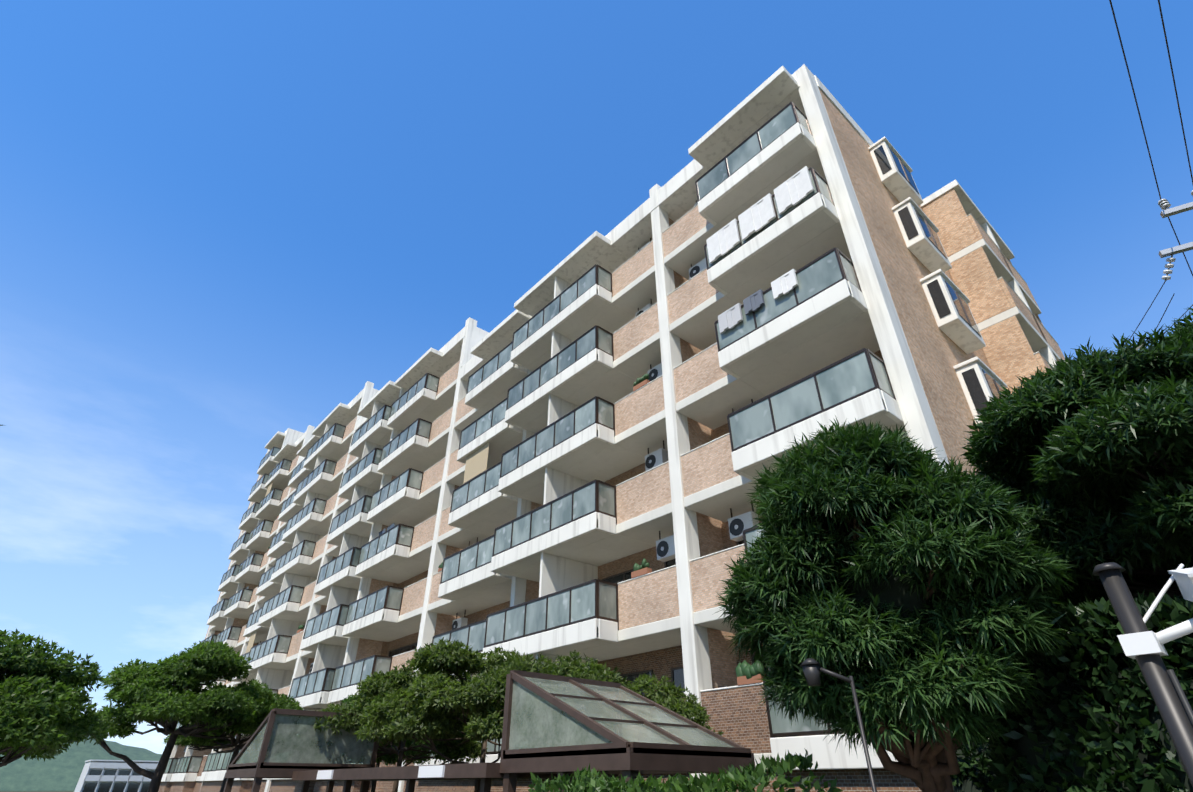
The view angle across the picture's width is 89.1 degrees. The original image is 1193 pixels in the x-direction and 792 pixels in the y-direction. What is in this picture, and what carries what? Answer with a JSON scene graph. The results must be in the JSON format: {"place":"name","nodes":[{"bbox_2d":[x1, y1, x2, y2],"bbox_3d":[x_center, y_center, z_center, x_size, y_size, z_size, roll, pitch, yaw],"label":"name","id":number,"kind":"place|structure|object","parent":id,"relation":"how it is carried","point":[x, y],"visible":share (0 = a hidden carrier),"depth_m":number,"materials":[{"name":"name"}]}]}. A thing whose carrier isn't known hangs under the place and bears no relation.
{"place":"outdoors","nodes":[
{"label":"outdoors","id":0,"kind":"place"},
{"bbox_2d":[0,791,73,791],"bbox_3d":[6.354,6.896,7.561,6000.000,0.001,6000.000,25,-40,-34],"label":"ground","id":1,"kind":"structure","parent":0,"point":[36,791],"depth_m":200.68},
{"bbox_2d":[78,639,275,791],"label":"tree","id":2,"kind":"object","parent":1,"relation":"on","point":[149,693],"visible":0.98,"depth_m":16.92,"materials":[{"name":"green plant"}]},
{"bbox_2d":[162,680,303,791],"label":"tree","id":3,"kind":"object","parent":1,"relation":"on","point":[282,701],"visible":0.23,"depth_m":24.01,"materials":[{"name":"green plant"}]},
{"bbox_2d":[338,693,435,791],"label":"garden tree","id":4,"kind":"object","parent":1,"relation":"on","point":[387,759],"visible":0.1,"depth_m":16.18,"materials":[{"name":"green plant"}]},
{"bbox_2d":[310,663,488,791],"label":"garden tree","id":5,"kind":"object","parent":1,"relation":"on","point":[395,679],"visible":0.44,"depth_m":13.41,"materials":[{"name":"green plant"}]},
{"bbox_2d":[358,637,558,763],"bbox_3d":[-2.204,7.081,11.935,4.359,4.428,4.036,-11,-34,17],"label":"garden tree","id":6,"kind":"object","parent":1,"relation":"on","point":[451,705],"visible":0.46,"depth_m":11.53,"materials":[{"name":"green plant"}]},
{"bbox_2d":[223,670,754,791],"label":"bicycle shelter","id":7,"kind":"object","parent":1,"relation":"on","point":[555,725],"visible":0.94,"depth_m":7.88,"materials":[{"name":"brown metal"}]},
{"bbox_2d":[158,64,1064,791],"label":"apartment block","id":8,"kind":"structure","parent":1,"relation":"on","point":[584,440],"depth_m":18.81,"materials":[{"name":"white paint"}]},
{"bbox_2d":[546,650,723,776],"bbox_3d":[0.443,6.561,10.562,3.741,3.817,3.708,-1,-33,2],"label":"garden tree","id":9,"kind":"object","parent":1,"relation":"on","point":[666,696],"visible":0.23,"depth_m":10.61,"materials":[{"name":"green plant"}]},
{"bbox_2d":[528,748,842,791],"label":"hedge","id":10,"kind":"object","parent":1,"relation":"on","point":[733,779],"visible":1,"depth_m":4.82,"materials":[{"name":"green plant"}]},
{"bbox_2d":[800,658,876,791],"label":"garden lamp post","id":11,"kind":"object","parent":1,"relation":"on","point":[812,668],"visible":1,"depth_m":3.85,"materials":[{"name":"grey metal"}]},
{"bbox_2d":[715,416,1078,791],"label":"podocarpus tree","id":12,"kind":"object","parent":1,"relation":"on","point":[901,580],"visible":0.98,"depth_m":4.64,"materials":[{"name":"green plant"}]},
{"bbox_2d":[950,739,995,791],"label":"shrubs","id":13,"kind":"object","parent":1,"relation":"on","point":[974,775],"visible":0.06,"depth_m":7.21,"materials":[{"name":"green plant"}]},
{"bbox_2d":[960,307,1192,673],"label":"tree","id":14,"kind":"object","parent":1,"relation":"on","point":[1089,456],"visible":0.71,"depth_m":5.05,"materials":[{"name":"green plant"}]},
{"bbox_2d":[976,589,1192,791],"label":"shrubs","id":15,"kind":"object","parent":1,"relation":"on","point":[1082,734],"visible":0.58,"depth_m":4.30,"materials":[{"name":"green plant"}]},
{"bbox_2d":[1067,599,1191,688],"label":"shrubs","id":16,"kind":"object","parent":1,"relation":"on","point":[1174,663],"depth_m":6.59,"materials":[{"name":"green plant"}]},
{"bbox_2d":[1092,562,1192,786],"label":"cctv pole","id":17,"kind":"object","parent":1,"relation":"on","point":[1142,644],"visible":1,"depth_m":2.42,"materials":[{"name":"grey"}]},
{"bbox_2d":[1109,0,1192,347],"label":"power lines","id":18,"kind":"object","parent":1,"relation":"on","point":[1165,205],"visible":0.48,"depth_m":8.85,"materials":[{"name":"metal"}]},
{"bbox_2d":[0,628,109,766],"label":"tree","id":19,"kind":"object","parent":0,"point":[43,700],"visible":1,"depth_m":9.40,"materials":[{"name":"green plant"}]},
{"bbox_2d":[0,736,161,790],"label":"distant hill","id":20,"kind":"structure","parent":0,"point":[62,771],"depth_m":234.89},
{"bbox_2d":[74,760,158,791],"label":"distant block","id":21,"kind":"structure","parent":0,"point":[109,776],"depth_m":158.07,"materials":[{"name":"grey concrete"}]},
{"bbox_2d":[0,0,1192,753],"label":"sky","id":22,"kind":"structure","parent":0,"point":[222,221],"materials":[{"name":"blue"}]}
]}

